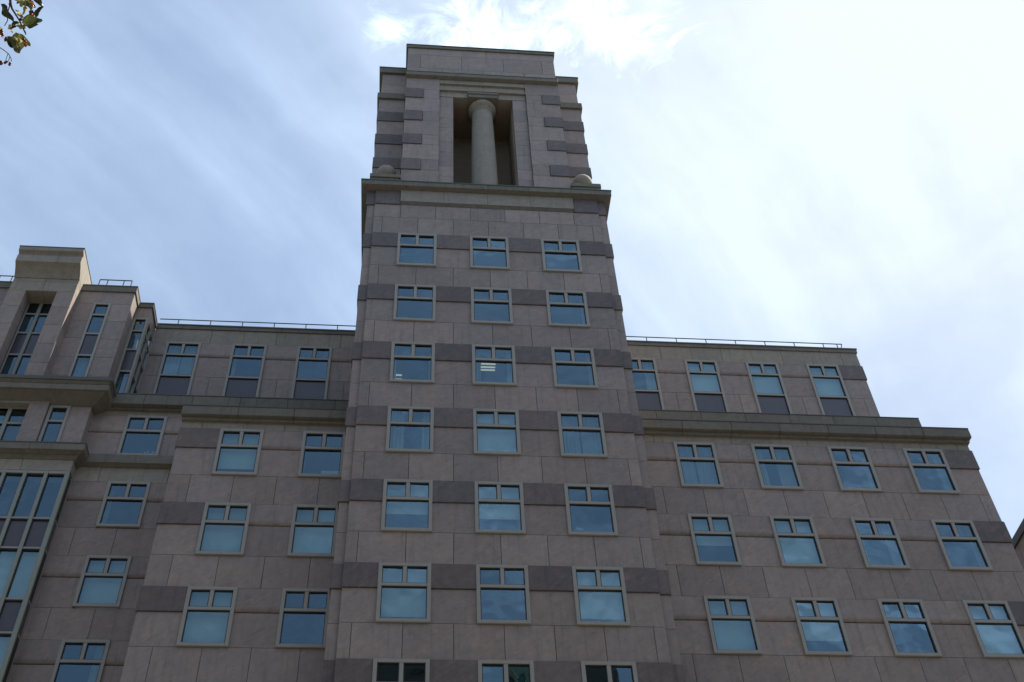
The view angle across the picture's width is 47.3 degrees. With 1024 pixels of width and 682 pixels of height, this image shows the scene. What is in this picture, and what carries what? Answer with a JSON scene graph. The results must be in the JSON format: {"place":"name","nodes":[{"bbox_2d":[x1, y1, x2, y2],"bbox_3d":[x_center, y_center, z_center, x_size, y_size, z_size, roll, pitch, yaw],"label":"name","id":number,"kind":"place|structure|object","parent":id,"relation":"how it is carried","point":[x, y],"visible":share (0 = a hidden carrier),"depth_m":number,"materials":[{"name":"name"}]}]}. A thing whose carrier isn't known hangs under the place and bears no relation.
{"place":"outdoors","nodes":[
{"label":"outdoors","id":0,"kind":"place"},
{"bbox_2d":[0,0,1023,537],"label":"sky","id":1,"kind":"structure","parent":0,"point":[848,173],"materials":[{"name":"blue"}]},
{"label":"pavement","id":2,"kind":"structure","parent":0,"visible":0},
{"bbox_2d":[0,0,42,65],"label":"street tree","id":3,"kind":"object","parent":2,"relation":"on","point":[17,42],"visible":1,"depth_m":5.36,"materials":[{"name":"green plant"}]},
{"bbox_2d":[0,43,1023,681],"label":"office building","id":4,"kind":"structure","parent":2,"relation":"on","point":[486,407],"depth_m":44.43,"materials":[{"name":"granite"},{"name":"limestone"},{"name":"glass"}]},
{"bbox_2d":[0,407,27,439],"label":"window","id":5,"kind":"structure","parent":4,"relation":"in","point":[9,429],"depth_m":48.71,"materials":[{"name":"blue glass"}]},
{"bbox_2d":[0,302,51,374],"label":"window","id":6,"kind":"structure","parent":4,"relation":"in","point":[18,356],"depth_m":52.88,"materials":[{"name":"blue glass"}]},
{"bbox_2d":[38,405,70,441],"bbox_3d":[-18.849,3.993,48.187,0.880,2.720,1.110,2,-49,-5],"label":"window","id":7,"kind":"structure","parent":4,"relation":"in","point":[56,418],"depth_m":48.64,"materials":[{"name":"blue glass"}]},
{"bbox_2d":[50,639,110,681],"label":"window","id":8,"kind":"structure","parent":4,"relation":"in","point":[100,648],"depth_m":40.80,"materials":[{"name":"grey metal"}]},
{"bbox_2d":[68,302,111,376],"bbox_3d":[-19.107,0.835,52.649,0.840,6.720,1.110,2,-49,-5],"label":"window","id":9,"kind":"structure","parent":4,"relation":"in","point":[88,344],"depth_m":52.94,"materials":[{"name":"blue glass"}]},
{"bbox_2d":[72,555,131,608],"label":"window","id":10,"kind":"structure","parent":4,"relation":"in","point":[103,578],"depth_m":43.22,"materials":[{"name":"blue glass"}]},
{"bbox_2d":[95,481,150,527],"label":"window","id":11,"kind":"structure","parent":4,"relation":"in","point":[135,491],"depth_m":46.12,"materials":[{"name":"grey metal"}]},
{"bbox_2d":[114,318,148,392],"bbox_3d":[-17.523,1.173,53.258,0.680,6.460,0.359,2,-49,-5],"label":"window","id":12,"kind":"structure","parent":4,"relation":"in","point":[129,356],"depth_m":53.38,"materials":[{"name":"glass"}]},
{"bbox_2d":[127,319,152,392],"bbox_3d":[-17.257,1.619,53.667,0.130,6.460,1.358,2,-49,-5],"label":"window","id":13,"kind":"structure","parent":4,"relation":"in","point":[147,341],"depth_m":54.54,"materials":[{"name":"grey glass"}]},
{"bbox_2d":[117,415,167,454],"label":"window","id":14,"kind":"structure","parent":4,"relation":"in","point":[144,424],"depth_m":49.12,"materials":[{"name":"grey metal"}]},
{"bbox_2d":[153,341,201,394],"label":"window","id":15,"kind":"structure","parent":4,"relation":"in","point":[186,354],"depth_m":55.52,"materials":[{"name":"blue glass"}]},
{"bbox_2d":[176,586,237,647],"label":"window","id":16,"kind":"structure","parent":4,"relation":"in","point":[208,611],"depth_m":38.73,"materials":[{"name":"blue glass"}]},
{"bbox_2d":[195,502,251,555],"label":"window","id":17,"kind":"structure","parent":4,"relation":"in","point":[223,531],"depth_m":41.50,"materials":[{"name":"blue glass"}]},
{"bbox_2d":[211,428,263,475],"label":"window","id":18,"kind":"structure","parent":4,"relation":"in","point":[238,451],"depth_m":44.32,"materials":[{"name":"blue glass"}]},
{"bbox_2d":[222,344,266,396],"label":"window","id":19,"kind":"structure","parent":4,"relation":"in","point":[241,354],"depth_m":55.64,"materials":[{"name":"blue glass"}]},
{"bbox_2d":[275,588,329,648],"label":"window","id":20,"kind":"structure","parent":4,"relation":"in","point":[304,612],"depth_m":40.29,"materials":[{"name":"blue glass"}]},
{"bbox_2d":[290,346,331,398],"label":"window","id":21,"kind":"structure","parent":4,"relation":"in","point":[307,356],"depth_m":55.82,"materials":[{"name":"blue glass"}]},
{"bbox_2d":[287,504,337,557],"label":"window","id":22,"kind":"structure","parent":4,"relation":"in","point":[313,529],"depth_m":41.77,"materials":[{"name":"blue glass"}]},
{"bbox_2d":[298,431,344,478],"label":"window","id":23,"kind":"structure","parent":4,"relation":"in","point":[320,450],"depth_m":45.45,"materials":[{"name":"blue glass"}]},
{"bbox_2d":[321,471,338,473],"bbox_3d":[-6.795,5.157,44.006,0.800,0.480,0.250,2,-49,-5],"label":"cardboard box","id":24,"kind":"object","parent":4,"relation":"on","point":[329,472],"visible":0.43,"depth_m":44.03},
{"bbox_2d":[372,658,429,681],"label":"window","id":25,"kind":"structure","parent":4,"relation":"in","point":[384,669],"depth_m":36.43,"materials":[{"name":"black glass"}]},
{"bbox_2d":[376,562,430,623],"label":"window","id":26,"kind":"structure","parent":4,"relation":"in","point":[403,589],"depth_m":38.29,"materials":[{"name":"blue glass"}]},
{"bbox_2d":[381,479,432,532],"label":"window","id":27,"kind":"structure","parent":4,"relation":"in","point":[406,503],"depth_m":41.37,"materials":[{"name":"blue glass"}]},
{"bbox_2d":[385,406,433,453],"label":"window","id":28,"kind":"structure","parent":4,"relation":"in","point":[410,429],"depth_m":44.08,"materials":[{"name":"blue glass"}]},
{"bbox_2d":[389,341,434,383],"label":"window","id":29,"kind":"structure","parent":4,"relation":"in","point":[411,362],"depth_m":47.38,"materials":[{"name":"blue glass"}]},
{"bbox_2d":[393,284,435,321],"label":"window","id":30,"kind":"structure","parent":4,"relation":"in","point":[415,303],"depth_m":50.23,"materials":[{"name":"blue glass"}]},
{"bbox_2d":[396,232,436,266],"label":"window","id":31,"kind":"structure","parent":4,"relation":"in","point":[413,249],"depth_m":53.01,"materials":[{"name":"blue glass"}]},
{"bbox_2d":[470,236,509,269],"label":"window","id":32,"kind":"structure","parent":4,"relation":"in","point":[486,252],"depth_m":53.27,"materials":[{"name":"blue glass"}]},
{"bbox_2d":[471,287,512,324],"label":"window","id":33,"kind":"structure","parent":4,"relation":"in","point":[488,305],"depth_m":50.52,"materials":[{"name":"blue glass"}]},
{"bbox_2d":[472,344,516,386],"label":"window","id":34,"kind":"structure","parent":4,"relation":"in","point":[492,365],"depth_m":47.45,"materials":[{"name":"blue glass"}]},
{"bbox_2d":[473,408,520,455],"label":"window","id":35,"kind":"structure","parent":4,"relation":"in","point":[495,431],"depth_m":44.09,"materials":[{"name":"blue glass"}]},
{"bbox_2d":[474,481,525,534],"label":"window","id":36,"kind":"structure","parent":4,"relation":"in","point":[499,506],"depth_m":41.48,"materials":[{"name":"blue glass"}]},
{"bbox_2d":[476,564,530,624],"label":"window","id":37,"kind":"structure","parent":4,"relation":"in","point":[502,591],"depth_m":39.87,"materials":[{"name":"blue glass"}]},
{"bbox_2d":[478,660,534,681],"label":"window","id":38,"kind":"structure","parent":4,"relation":"in","point":[488,670],"depth_m":36.69,"materials":[{"name":"blue glass"}]},
{"bbox_2d":[541,239,582,272],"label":"window","id":39,"kind":"structure","parent":4,"relation":"in","point":[558,255],"depth_m":53.52,"materials":[{"name":"blue glass"}]},
{"bbox_2d":[545,290,589,327],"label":"window","id":40,"kind":"structure","parent":4,"relation":"in","point":[569,309],"depth_m":50.60,"materials":[{"name":"blue glass"}]},
{"bbox_2d":[551,347,597,388],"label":"window","id":41,"kind":"structure","parent":4,"relation":"in","point":[575,368],"depth_m":47.83,"materials":[{"name":"blue glass"}]},
{"bbox_2d":[557,411,607,457],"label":"window","id":42,"kind":"structure","parent":4,"relation":"in","point":[581,434],"depth_m":44.41,"materials":[{"name":"blue glass"}]},
{"bbox_2d":[564,483,617,536],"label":"window","id":43,"kind":"structure","parent":4,"relation":"in","point":[589,507],"depth_m":42.62,"materials":[{"name":"blue glass"}]},
{"bbox_2d":[572,566,630,626],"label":"window","id":44,"kind":"structure","parent":4,"relation":"in","point":[600,597],"depth_m":38.85,"materials":[{"name":"blue glass"}]},
{"bbox_2d":[581,661,637,681],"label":"window","id":45,"kind":"structure","parent":4,"relation":"in","point":[592,671],"depth_m":36.79,"materials":[{"name":"glass"}]},
{"bbox_2d":[631,358,664,409],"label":"window","id":46,"kind":"structure","parent":4,"relation":"in","point":[644,371],"depth_m":57.48,"materials":[{"name":"blue glass"}]},
{"bbox_2d":[673,441,723,487],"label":"window","id":47,"kind":"structure","parent":4,"relation":"in","point":[697,462],"depth_m":45.80,"materials":[{"name":"blue glass"}]},
{"bbox_2d":[684,359,728,411],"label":"window","id":48,"kind":"structure","parent":4,"relation":"in","point":[704,379],"depth_m":57.57,"materials":[{"name":"blue glass"}]},
{"bbox_2d":[687,513,741,565],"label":"window","id":49,"kind":"structure","parent":4,"relation":"in","point":[714,542],"depth_m":43.38,"materials":[{"name":"blue glass"}]},
{"bbox_2d":[703,595,761,654],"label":"window","id":50,"kind":"structure","parent":4,"relation":"in","point":[731,621],"depth_m":40.21,"materials":[{"name":"blue glass"}]},
{"bbox_2d":[745,362,792,413],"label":"window","id":51,"kind":"structure","parent":4,"relation":"in","point":[769,391],"depth_m":57.83,"materials":[{"name":"blue glass"}]},
{"bbox_2d":[750,444,803,489],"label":"window","id":52,"kind":"structure","parent":4,"relation":"in","point":[776,466],"depth_m":46.15,"materials":[{"name":"blue glass"}]},
{"bbox_2d":[769,515,826,567],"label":"window","id":53,"kind":"structure","parent":4,"relation":"in","point":[797,541],"depth_m":43.23,"materials":[{"name":"blue glass"}]},
{"bbox_2d":[790,597,852,655],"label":"window","id":54,"kind":"structure","parent":4,"relation":"in","point":[822,631],"depth_m":40.59,"materials":[{"name":"blue glass"}]},
{"bbox_2d":[806,364,855,415],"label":"window","id":55,"kind":"structure","parent":4,"relation":"in","point":[830,390],"depth_m":58.09,"materials":[{"name":"blue glass"}]},
{"bbox_2d":[827,446,882,492],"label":"window","id":56,"kind":"structure","parent":4,"relation":"in","point":[854,470],"depth_m":46.89,"materials":[{"name":"blue glass"}]},
{"bbox_2d":[850,517,909,569],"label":"window","id":57,"kind":"structure","parent":4,"relation":"in","point":[878,539],"depth_m":44.02,"materials":[{"name":"blue glass"}]},
{"bbox_2d":[877,598,941,657],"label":"window","id":58,"kind":"structure","parent":4,"relation":"in","point":[905,625],"depth_m":41.66,"materials":[{"name":"blue glass"}]},
{"bbox_2d":[902,448,959,494],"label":"window","id":59,"kind":"structure","parent":4,"relation":"in","point":[928,472],"depth_m":47.09,"materials":[{"name":"blue glass"}]},
{"bbox_2d":[930,519,992,570],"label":"window","id":60,"kind":"structure","parent":4,"relation":"in","point":[962,548],"depth_m":44.37,"materials":[{"name":"blue glass"}]},
{"bbox_2d":[962,600,1023,658],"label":"window","id":61,"kind":"structure","parent":4,"relation":"in","point":[997,633],"depth_m":40.99,"materials":[{"name":"blue glass"}]},
{"bbox_2d":[1012,519,1023,568],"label":"neighbour building","id":62,"kind":"structure","parent":2,"relation":"on","point":[1018,541],"depth_m":55.70,"materials":[{"name":"stone"}]}
]}

